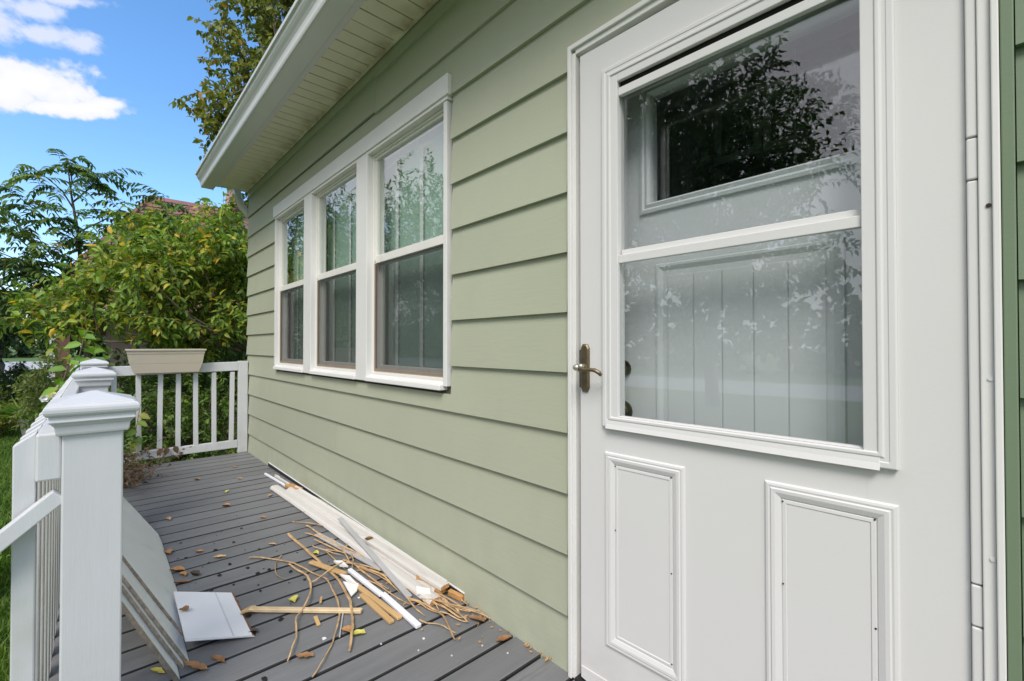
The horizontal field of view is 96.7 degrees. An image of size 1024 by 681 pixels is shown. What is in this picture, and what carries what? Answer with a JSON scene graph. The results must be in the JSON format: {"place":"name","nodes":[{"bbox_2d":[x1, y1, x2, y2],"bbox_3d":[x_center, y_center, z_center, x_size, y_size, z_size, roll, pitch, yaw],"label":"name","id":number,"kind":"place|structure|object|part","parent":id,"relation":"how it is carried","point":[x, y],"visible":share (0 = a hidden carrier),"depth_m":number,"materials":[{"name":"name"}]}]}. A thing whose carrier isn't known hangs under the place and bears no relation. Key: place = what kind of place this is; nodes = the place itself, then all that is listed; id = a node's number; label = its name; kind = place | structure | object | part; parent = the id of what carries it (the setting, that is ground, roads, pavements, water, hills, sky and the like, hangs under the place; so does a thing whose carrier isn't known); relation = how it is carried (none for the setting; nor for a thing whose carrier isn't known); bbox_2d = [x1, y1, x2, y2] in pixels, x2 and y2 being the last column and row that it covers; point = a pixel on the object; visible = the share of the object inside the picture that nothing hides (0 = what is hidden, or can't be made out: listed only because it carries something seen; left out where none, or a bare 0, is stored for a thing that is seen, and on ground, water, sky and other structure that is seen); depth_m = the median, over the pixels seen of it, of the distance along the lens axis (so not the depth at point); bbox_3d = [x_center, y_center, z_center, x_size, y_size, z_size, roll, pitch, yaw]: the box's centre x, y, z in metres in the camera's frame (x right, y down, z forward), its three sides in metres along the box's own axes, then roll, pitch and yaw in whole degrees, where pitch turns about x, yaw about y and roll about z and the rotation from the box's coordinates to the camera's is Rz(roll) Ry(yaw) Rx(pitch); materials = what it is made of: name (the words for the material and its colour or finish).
{"place":"outdoors","nodes":[
{"label":"outdoors","id":0,"kind":"place"},
{"bbox_2d":[1,360,104,380],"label":"road","id":1,"kind":"structure","parent":0,"point":[7,364],"depth_m":38.50,"materials":[{"name":"asphalt"}]},
{"bbox_2d":[0,348,236,676],"bbox_3d":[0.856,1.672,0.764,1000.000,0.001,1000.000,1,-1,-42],"label":"ground","id":2,"kind":"structure","parent":0,"point":[18,359],"depth_m":8.65,"materials":[{"name":"plant"}]},
{"bbox_2d":[0,554,10,584],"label":"border plant","id":3,"kind":"object","parent":2,"relation":"on","point":[2,561],"visible":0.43,"depth_m":3.22,"materials":[{"name":"green plant"}]},
{"bbox_2d":[0,385,19,433],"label":"yellowing shrub","id":4,"kind":"object","parent":2,"relation":"on","point":[3,420],"visible":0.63,"depth_m":8.24,"materials":[{"name":"green plant"}]},
{"bbox_2d":[0,422,21,680],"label":"grass","id":5,"kind":"structure","parent":2,"relation":"on","point":[5,601],"depth_m":3.56,"materials":[{"name":"plant"}]},
{"bbox_2d":[3,401,20,429],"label":"ground plant","id":6,"kind":"object","parent":2,"relation":"on","point":[15,420],"visible":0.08,"depth_m":9.15,"materials":[{"name":"green plant"}]},
{"bbox_2d":[0,361,42,403],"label":"round bush","id":7,"kind":"object","parent":2,"relation":"on","point":[7,377],"visible":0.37,"depth_m":11.40,"materials":[{"name":"green plant"}]},
{"bbox_2d":[17,419,30,435],"bbox_3d":[-8.716,1.581,8.271,0.358,0.360,0.364,1,-1,-42],"label":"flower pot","id":8,"kind":"object","parent":2,"relation":"on","point":[23,432],"visible":0.17,"depth_m":8.13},
{"bbox_2d":[0,396,35,419],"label":"grassy plant","id":9,"kind":"object","parent":8,"relation":"in","point":[15,409],"visible":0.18,"depth_m":8.01,"materials":[{"name":"green plant"}]},
{"bbox_2d":[0,289,48,373],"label":"shade tree","id":10,"kind":"object","parent":2,"relation":"on","point":[6,339],"visible":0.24,"depth_m":18.77,"materials":[{"name":"green plant"}]},
{"bbox_2d":[7,344,82,430],"bbox_3d":[-6.584,0.883,6.475,0.816,1.716,1.329,1,-1,-42],"label":"pale shrub","id":11,"kind":"object","parent":2,"relation":"on","point":[29,398],"visible":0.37,"depth_m":6.33,"materials":[{"name":"green plant"}]},
{"bbox_2d":[31,385,59,418],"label":"flower bush","id":12,"kind":"object","parent":2,"relation":"on","point":[44,399],"visible":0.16,"depth_m":5.53,"materials":[{"name":"green plant"}]},
{"bbox_2d":[2,322,105,357],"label":"treeline","id":13,"kind":"object","parent":2,"relation":"on","point":[31,353],"depth_m":65.41,"materials":[{"name":"green plant"}]},
{"bbox_2d":[40,329,123,400],"bbox_3d":[-4.304,0.802,4.554,0.663,1.834,0.599,1,-1,-42],"label":"tall weed","id":14,"kind":"object","parent":2,"relation":"on","point":[60,382],"visible":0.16,"depth_m":4.49,"materials":[{"name":"green plant"}]},
{"bbox_2d":[0,148,202,358],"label":"walnut tree","id":15,"kind":"object","parent":2,"relation":"on","point":[30,268],"visible":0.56,"depth_m":5.95,"materials":[{"name":"green plant"}]},
{"bbox_2d":[0,191,247,382],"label":"young tree","id":16,"kind":"object","parent":2,"relation":"on","point":[160,273],"visible":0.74,"depth_m":5.55,"materials":[{"name":"green plant"}]},
{"bbox_2d":[28,191,248,418],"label":"neighbour house","id":17,"kind":"structure","parent":2,"relation":"on","point":[109,337],"depth_m":10.36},
{"bbox_2d":[105,292,247,430],"bbox_3d":[-5.922,0.144,9.210,3.597,3.832,2.370,1,-1,-42],"label":"evergreen thicket","id":18,"kind":"object","parent":2,"relation":"on","point":[117,357],"visible":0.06,"depth_m":8.20,"materials":[{"name":"green plant"}]},
{"bbox_2d":[117,343,245,467],"bbox_3d":[-4.071,0.892,6.227,3.059,2.108,2.996,1,-1,-42],"label":"hedge","id":19,"kind":"object","parent":2,"relation":"on","point":[149,402],"visible":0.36,"depth_m":5.57,"materials":[{"name":"green plant"}]},
{"bbox_2d":[168,0,294,241],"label":"tall tree","id":20,"kind":"object","parent":2,"relation":"on","point":[266,25],"visible":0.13,"depth_m":7.99,"materials":[{"name":"green plant"}]},
{"bbox_2d":[195,0,1023,680],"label":"house","id":21,"kind":"structure","parent":2,"relation":"on","point":[611,374],"depth_m":1.33,"materials":[{"name":"green"}]},
{"bbox_2d":[273,203,303,372],"bbox_3d":[-1.748,-0.401,3.652,0.112,1.283,0.729,1,-1,-42],"label":"window","id":22,"kind":"structure","parent":21,"relation":"in","point":[291,295],"depth_m":3.75,"materials":[{"name":"white plastic"}]},
{"bbox_2d":[288,212,303,283],"bbox_3d":[-1.753,-0.439,3.837,0.040,1.265,0.780,1,-1,-42],"label":"curtain","id":23,"kind":"object","parent":21,"relation":"hanging from","point":[296,247],"depth_m":3.97,"materials":[{"name":"fabric"}]},
{"bbox_2d":[49,452,574,680],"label":"deck","id":24,"kind":"structure","parent":21,"relation":"attached to","point":[183,499],"depth_m":1.85,"materials":[{"name":"grey paint"}]},
{"bbox_2d":[10,359,139,680],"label":"porch railing","id":25,"kind":"object","parent":24,"relation":"on","point":[66,554],"visible":0.96,"depth_m":1.13,"materials":[{"name":"white paint"}]},
{"bbox_2d":[0,489,60,552],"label":"stair railing","id":26,"kind":"object","parent":25,"relation":"attached to","point":[26,520],"visible":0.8,"depth_m":1.07,"materials":[{"name":"white paint"}]},
{"bbox_2d":[122,591,179,680],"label":"scrap panel","id":27,"kind":"object","parent":24,"relation":"on","point":[151,640],"visible":0.2,"depth_m":1.53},
{"bbox_2d":[122,497,183,638],"bbox_3d":[-1.873,0.911,2.223,0.299,0.362,1.765,1,-1,-42],"label":"scrap panel","id":28,"kind":"object","parent":24,"relation":"on","point":[144,559],"visible":0.5,"depth_m":1.99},
{"bbox_2d":[122,581,183,668],"bbox_3d":[-1.681,0.934,1.999,0.257,0.308,1.546,1,-1,-42],"label":"scrap panel","id":29,"kind":"object","parent":24,"relation":"on","point":[172,652],"visible":0.13,"depth_m":1.58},
{"bbox_2d":[122,560,188,661],"bbox_3d":[-1.721,0.929,2.058,0.268,0.321,1.652,1,-1,-42],"label":"scrap panel","id":30,"kind":"object","parent":24,"relation":"on","point":[165,626],"visible":0.18,"depth_m":1.65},
{"bbox_2d":[123,437,191,488],"bbox_3d":[-2.991,1.044,3.686,0.662,0.527,1.535,1,-1,-42],"label":"dead weed","id":31,"kind":"object","parent":24,"relation":"on","point":[127,477],"visible":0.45,"depth_m":3.49,"materials":[{"name":"brown plant"}]},
{"bbox_2d":[151,667,164,672],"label":"fallen leaf","id":32,"kind":"object","parent":24,"relation":"on","point":[159,669],"visible":1,"depth_m":1.49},
{"bbox_2d":[106,361,247,461],"bbox_3d":[-3.072,0.657,4.234,1.082,0.912,0.045,1,-1,-42],"label":"porch railing","id":33,"kind":"object","parent":24,"relation":"on","point":[239,443],"visible":0.84,"depth_m":4.34,"materials":[{"name":"white paint"}]},
{"bbox_2d":[126,404,178,458],"bbox_3d":[-3.204,0.821,4.017,0.072,0.522,0.438,-1,-1,41],"label":"dead vine","id":34,"kind":"object","parent":33,"relation":"attached to","point":[137,439],"visible":0.79,"depth_m":3.97,"materials":[{"name":"green plant"}]},
{"bbox_2d":[125,349,206,373],"bbox_3d":[-3.154,0.184,4.161,0.575,0.213,0.244,1,-1,-42],"label":"trough planter","id":35,"kind":"object","parent":33,"relation":"on","point":[140,361],"visible":0.99,"depth_m":4.07,"materials":[{"name":"beige plastic"}]},
{"bbox_2d":[170,565,184,570],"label":"fallen leaf","id":36,"kind":"object","parent":24,"relation":"on","point":[179,568],"visible":0.97,"depth_m":2.15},
{"bbox_2d":[174,580,189,582],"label":"fallen leaf","id":37,"kind":"object","parent":24,"relation":"on","point":[182,581],"visible":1,"depth_m":2.04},
{"bbox_2d":[190,570,199,575],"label":"fallen leaf","id":38,"kind":"object","parent":24,"relation":"on","point":[195,572],"visible":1,"depth_m":2.11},
{"bbox_2d":[183,661,207,668],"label":"fallen leaf","id":39,"kind":"object","parent":24,"relation":"on","point":[195,664],"visible":1,"depth_m":1.51,"materials":[{"name":"plant"}]},
{"bbox_2d":[174,592,254,641],"bbox_3d":[-1.163,1.055,1.766,0.210,0.053,0.458,1,-1,-42],"label":"loose panel","id":40,"kind":"object","parent":24,"relation":"on","point":[211,615],"visible":1,"depth_m":1.73,"materials":[{"name":"plastic"}]},
{"bbox_2d":[179,605,188,610],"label":"fallen leaf","id":41,"kind":"object","parent":40,"relation":"on","point":[185,607],"visible":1,"depth_m":1.74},
{"bbox_2d":[210,655,224,661],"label":"fallen leaf","id":42,"kind":"object","parent":24,"relation":"on","point":[219,658],"visible":1,"depth_m":1.54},
{"bbox_2d":[240,605,255,614],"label":"fallen leaf","id":43,"kind":"object","parent":24,"relation":"on","point":[245,611],"visible":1,"depth_m":1.81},
{"bbox_2d":[165,515,333,680],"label":"black specks","id":44,"kind":"object","parent":24,"relation":"on","point":[280,619],"visible":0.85,"depth_m":2.10,"materials":[{"name":"black"}]},
{"bbox_2d":[249,627,257,631],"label":"fallen leaf","id":45,"kind":"object","parent":24,"relation":"on","point":[254,629],"visible":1,"depth_m":1.69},
{"bbox_2d":[264,473,287,488],"bbox_3d":[-1.770,1.095,3.492,0.021,0.012,0.760,1,-1,-45],"label":"trim strip","id":46,"kind":"object","parent":24,"relation":"on","point":[275,479],"depth_m":3.58,"materials":[{"name":"white plastic"}]},
{"bbox_2d":[274,475,289,483],"bbox_3d":[-1.679,1.094,3.446,0.025,0.011,0.670,1,-1,-44],"label":"trim strip","id":47,"kind":"object","parent":24,"relation":"on","point":[281,479],"depth_m":3.57,"materials":[{"name":"white wood"}]},
{"bbox_2d":[288,595,297,601],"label":"fallen leaf","id":48,"kind":"object","parent":24,"relation":"on","point":[293,598],"visible":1,"depth_m":1.90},
{"bbox_2d":[285,483,302,489],"bbox_3d":[-1.599,1.075,3.337,0.221,0.034,0.050,-1,-1,45],"label":"split block","id":49,"kind":"object","parent":24,"relation":"on","point":[291,485],"depth_m":3.35,"materials":[{"name":"brown wood"}]},
{"bbox_2d":[249,556,339,676],"bbox_3d":[-0.886,1.075,1.935,0.231,0.016,1.057,1,-1,-40],"label":"dry reed","id":50,"kind":"object","parent":24,"relation":"on","point":[336,597],"visible":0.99,"depth_m":1.98,"materials":[{"name":"plant"}]},
{"bbox_2d":[287,563,311,661],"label":"dry reed","id":51,"kind":"object","parent":24,"relation":"on","point":[308,578],"visible":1,"depth_m":1.83,"materials":[{"name":"plant"}]},
{"bbox_2d":[296,651,313,656],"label":"fallen leaf","id":52,"kind":"object","parent":24,"relation":"on","point":[307,654],"visible":1,"depth_m":1.55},
{"bbox_2d":[248,606,362,613],"bbox_3d":[-0.822,1.073,1.813,0.452,0.014,0.022,0,-1,1],"label":"tan lath","id":53,"kind":"object","parent":24,"relation":"on","point":[338,610],"visible":1,"depth_m":1.80,"materials":[{"name":"wood"}]},
{"bbox_2d":[314,616,320,625],"bbox_3d":[-0.749,1.078,1.752,0.014,0.007,0.066,0,-1,-34],"label":"tan lath","id":54,"kind":"object","parent":24,"relation":"on","point":[317,621],"visible":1,"depth_m":1.74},
{"bbox_2d":[287,533,353,650],"bbox_3d":[-0.870,1.071,2.089,0.101,0.020,1.201,0,-1,-35],"label":"dry reed","id":55,"kind":"object","parent":24,"relation":"on","point":[335,576],"visible":0.99,"depth_m":1.96,"materials":[{"name":"plant"}]},
{"bbox_2d":[308,560,346,574],"bbox_3d":[-0.873,1.073,2.151,0.259,0.022,0.026,0,-1,33],"label":"tan lath","id":56,"kind":"object","parent":24,"relation":"on","point":[325,567],"visible":1,"depth_m":2.15,"materials":[{"name":"wood"}]},
{"bbox_2d":[314,539,342,552],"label":"dry reed","id":57,"kind":"object","parent":24,"relation":"on","point":[327,545],"visible":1,"depth_m":2.39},
{"bbox_2d":[305,532,353,553],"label":"dry reed","id":58,"kind":"object","parent":24,"relation":"on","point":[321,537],"visible":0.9,"depth_m":2.50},
{"bbox_2d":[311,556,351,581],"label":"dry reed","id":59,"kind":"object","parent":24,"relation":"on","point":[329,569],"visible":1,"depth_m":2.10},
{"bbox_2d":[306,525,363,556],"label":"dry reed","id":60,"kind":"object","parent":24,"relation":"on","point":[330,541],"visible":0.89,"depth_m":2.43,"materials":[{"name":"plant"}]},
{"bbox_2d":[334,560,347,566],"bbox_3d":[-0.822,1.071,2.184,0.084,0.018,0.032,-1,-1,41],"label":"white fragment","id":61,"kind":"object","parent":24,"relation":"on","point":[343,564],"visible":1,"depth_m":2.18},
{"bbox_2d":[339,613,343,637],"bbox_3d":[-0.647,1.079,1.729,0.005,0.005,0.152,0,-1,-16],"label":"wire","id":62,"kind":"object","parent":24,"relation":"on","point":[341,625],"visible":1,"depth_m":1.72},
{"bbox_2d":[342,625,350,631],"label":"fallen leaf","id":63,"kind":"object","parent":24,"relation":"on","point":[347,628],"visible":0.91,"depth_m":1.70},
{"bbox_2d":[314,533,380,570],"bbox_3d":[-0.849,1.078,2.342,0.625,0.010,0.034,-1,-1,40],"label":"grey strip","id":64,"kind":"object","parent":24,"relation":"on","point":[367,561],"visible":0.62,"depth_m":2.29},
{"bbox_2d":[343,581,357,596],"bbox_3d":[-0.689,1.072,1.981,0.055,0.011,0.132,0,-1,-35],"label":"white fragment","id":65,"kind":"object","parent":24,"relation":"on","point":[351,589],"visible":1,"depth_m":1.97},
{"bbox_2d":[270,485,440,605],"bbox_3d":[-1.038,1.079,2.629,0.065,0.026,2.101,1,-1,-44],"label":"casing board","id":66,"kind":"object","parent":24,"relation":"on","point":[405,579],"visible":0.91,"depth_m":2.44,"materials":[{"name":"white wood"}]},
{"bbox_2d":[353,629,365,634],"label":"fallen leaf","id":67,"kind":"object","parent":24,"relation":"on","point":[358,631],"visible":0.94,"depth_m":1.68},
{"bbox_2d":[345,562,381,570],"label":"dry reed","id":68,"kind":"object","parent":24,"relation":"on","point":[361,564],"visible":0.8,"depth_m":2.17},
{"bbox_2d":[343,559,385,575],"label":"dry reed","id":69,"kind":"object","parent":24,"relation":"on","point":[363,567],"visible":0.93,"depth_m":2.15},
{"bbox_2d":[348,568,382,596],"bbox_3d":[-0.652,1.069,2.019,0.294,0.020,0.020,-1,-1,45],"label":"white strip","id":70,"kind":"object","parent":24,"relation":"on","point":[365,582],"visible":1,"depth_m":2.01,"materials":[{"name":"plastic"}]},
{"bbox_2d":[268,463,463,599],"bbox_3d":[-1.175,1.083,2.969,0.013,0.025,2.895,1,-1,-43],"label":"trim strip","id":71,"kind":"object","parent":24,"relation":"on","point":[306,490],"depth_m":3.47,"materials":[{"name":"white wood"}]},
{"bbox_2d":[286,486,446,591],"bbox_3d":[-0.950,1.069,2.625,0.078,0.042,1.866,1,-1,-44],"label":"casing board","id":72,"kind":"object","parent":24,"relation":"on","point":[323,508],"visible":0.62,"depth_m":2.68,"materials":[{"name":"white wood"}]},
{"bbox_2d":[360,534,448,590],"bbox_3d":[-0.535,1.042,2.174,0.048,0.021,0.721,1,-1,-44],"label":"casing board","id":73,"kind":"object","parent":72,"relation":"on","point":[430,578],"visible":0.93,"depth_m":2.11,"materials":[{"name":"white wood"}]},
{"bbox_2d":[339,574,401,619],"bbox_3d":[-0.619,1.078,1.944,0.515,0.012,0.022,-1,-1,44],"label":"tan lath","id":74,"kind":"object","parent":24,"relation":"on","point":[396,615],"visible":0.66,"depth_m":1.86,"materials":[{"name":"wood"}]},
{"bbox_2d":[339,574,358,585],"bbox_3d":[-0.728,1.069,2.033,0.030,0.013,0.140,1,-1,-42],"label":"white fragment","id":75,"kind":"object","parent":74,"relation":"on","point":[349,579],"visible":1,"depth_m":2.03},
{"bbox_2d":[354,562,387,588],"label":"dry reed","id":76,"kind":"object","parent":24,"relation":"on","point":[372,578],"visible":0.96,"depth_m":2.05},
{"bbox_2d":[338,517,411,598],"bbox_3d":[-0.716,1.055,2.281,0.026,0.060,0.934,1,-1,-38],"label":"grey strip","id":77,"kind":"object","parent":24,"relation":"on","point":[399,585],"visible":1,"depth_m":2.19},
{"bbox_2d":[359,593,393,624],"bbox_3d":[-0.549,1.078,1.838,0.022,0.012,0.265,1,-1,-43],"label":"tan lath","id":78,"kind":"object","parent":24,"relation":"on","point":[381,612],"visible":1,"depth_m":1.82,"materials":[{"name":"wood"}]},
{"bbox_2d":[361,568,399,592],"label":"dry reed","id":79,"kind":"object","parent":24,"relation":"on","point":[383,578],"visible":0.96,"depth_m":2.05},
{"bbox_2d":[366,579,409,604],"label":"dry reed","id":80,"kind":"object","parent":24,"relation":"on","point":[388,591],"visible":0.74,"depth_m":1.95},
{"bbox_2d":[381,592,420,628],"bbox_3d":[-0.449,1.073,1.819,0.024,0.018,0.293,1,-1,-42],"label":"white strip","id":81,"kind":"object","parent":24,"relation":"on","point":[402,611],"visible":1,"depth_m":1.80,"materials":[{"name":"plastic"}]},
{"bbox_2d":[322,597,507,656],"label":"paint flakes","id":82,"kind":"object","parent":24,"relation":"on","point":[324,638],"visible":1,"depth_m":1.65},
{"bbox_2d":[407,597,424,615],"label":"dry reed","id":83,"kind":"object","parent":24,"relation":"on","point":[411,603],"visible":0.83,"depth_m":1.85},
{"bbox_2d":[416,586,430,594],"bbox_3d":[-0.379,1.059,1.924,0.090,0.010,0.047,0,-1,21],"label":"white fragment","id":84,"kind":"object","parent":24,"relation":"on","point":[421,590],"visible":1,"depth_m":1.92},
{"bbox_2d":[410,599,437,612],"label":"dry reed","id":85,"kind":"object","parent":24,"relation":"on","point":[423,605],"visible":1,"depth_m":1.85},
{"bbox_2d":[416,575,444,593],"bbox_3d":[-0.355,1.054,1.985,0.176,0.038,0.034,-1,-1,43],"label":"split block","id":86,"kind":"object","parent":24,"relation":"on","point":[437,590],"depth_m":1.93,"materials":[{"name":"brown wood"}]},
{"bbox_2d":[419,619,455,632],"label":"dry reed","id":87,"kind":"object","parent":24,"relation":"on","point":[435,623],"visible":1,"depth_m":1.73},
{"bbox_2d":[409,597,466,621],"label":"dry reed","id":88,"kind":"object","parent":24,"relation":"on","point":[434,610],"visible":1,"depth_m":1.82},
{"bbox_2d":[424,601,454,639],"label":"dry reed","id":89,"kind":"object","parent":24,"relation":"on","point":[444,618],"visible":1,"depth_m":1.74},
{"bbox_2d":[421,598,470,611],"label":"dry reed","id":90,"kind":"object","parent":24,"relation":"on","point":[445,603],"visible":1,"depth_m":1.83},
{"bbox_2d":[437,602,466,617],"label":"dry reed","id":91,"kind":"object","parent":24,"relation":"on","point":[448,609],"visible":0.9,"depth_m":1.80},
{"bbox_2d":[437,599,467,621],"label":"dry reed","id":92,"kind":"object","parent":24,"relation":"on","point":[456,611],"visible":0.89,"depth_m":1.79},
{"bbox_2d":[437,593,468,610],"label":"dry reed","id":93,"kind":"object","parent":24,"relation":"on","point":[449,599],"visible":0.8,"depth_m":1.86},
{"bbox_2d":[357,570,551,660],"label":"wood splinters","id":94,"kind":"object","parent":24,"relation":"on","point":[547,658],"visible":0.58,"depth_m":1.71,"materials":[{"name":"wood"}]},
{"bbox_2d":[448,589,463,601],"bbox_3d":[-0.236,1.072,1.917,0.078,0.030,0.020,0,-1,34],"label":"split block","id":95,"kind":"object","parent":24,"relation":"on","point":[454,594],"depth_m":1.91,"materials":[{"name":"brown wood"}]},
{"bbox_2d":[439,599,489,617],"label":"dry reed","id":96,"kind":"object","parent":24,"relation":"on","point":[468,609],"visible":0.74,"depth_m":1.80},
{"bbox_2d":[448,603,487,617],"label":"dry reed","id":97,"kind":"object","parent":24,"relation":"on","point":[467,608],"visible":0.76,"depth_m":1.81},
{"bbox_2d":[469,615,484,621],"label":"fallen leaf","id":98,"kind":"object","parent":24,"relation":"on","point":[477,618],"visible":1,"depth_m":1.76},
{"bbox_2d":[496,635,511,640],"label":"fallen leaf","id":99,"kind":"object","parent":24,"relation":"on","point":[503,637],"visible":1,"depth_m":1.64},
{"bbox_2d":[309,167,356,378],"bbox_3d":[-1.141,-0.409,2.990,0.112,1.283,0.759,1,-1,-42],"label":"window","id":100,"kind":"structure","parent":21,"relation":"in","point":[336,288],"depth_m":3.04,"materials":[{"name":"white plastic"}]},
{"bbox_2d":[326,179,355,270],"bbox_3d":[-1.115,-0.448,3.140,0.040,1.265,0.810,1,-1,-42],"label":"curtain","id":101,"kind":"object","parent":21,"relation":"hanging from","point":[341,203],"depth_m":3.24,"materials":[{"name":"fabric"}]},
{"bbox_2d":[365,108,446,390],"bbox_3d":[-0.533,-0.417,2.326,0.112,1.283,0.751,1,-1,-42],"label":"window","id":102,"kind":"structure","parent":21,"relation":"in","point":[407,325],"depth_m":2.33,"materials":[{"name":"white plastic"}]},
{"bbox_2d":[384,123,442,252],"bbox_3d":[-0.490,-0.456,2.458,0.040,1.265,0.840,1,-1,-42],"label":"curtain","id":103,"kind":"object","parent":21,"relation":"hanging from","point":[413,193],"depth_m":2.50,"materials":[{"name":"fabric"}]},
{"bbox_2d":[573,0,983,680],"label":"storm door","id":104,"kind":"structure","parent":21,"relation":"in","point":[708,553],"depth_m":0.97,"materials":[{"name":"white paint"}]},
{"bbox_2d":[714,21,859,179],"bbox_3d":[1.454,-1.108,2.490,0.730,0.560,0.710,1,-1,-42],"label":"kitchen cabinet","id":105,"kind":"object","parent":21,"relation":"in","point":[810,112],"visible":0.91,"depth_m":2.13,"materials":[{"name":"wood"}]},
{"bbox_3d":[1.312,-1.221,2.654,0.020,0.326,0.260,1,-1,-42],"label":"cabinet door","id":106,"kind":"part","parent":105,"relation":"part of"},
{"bbox_3d":[1.493,-1.223,2.456,0.020,0.326,0.255,1,-1,-42],"label":"cabinet door","id":107,"kind":"part","parent":105,"relation":"part of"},
{"bbox_3d":[1.446,-1.103,2.239,0.340,0.535,0.014,1,-1,-42],"label":"cabinet door","id":108,"kind":"part","parent":105,"relation":"part of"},
{"bbox_2d":[624,0,982,631],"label":"entry door","id":109,"kind":"structure","parent":21,"relation":"in","point":[765,337],"depth_m":1.19,"materials":[{"name":"paint"}]},
{"bbox_2d":[0,0,290,347],"label":"sky","id":110,"kind":"structure","parent":0,"point":[96,80],"materials":[{"name":"blue"}]}
]}

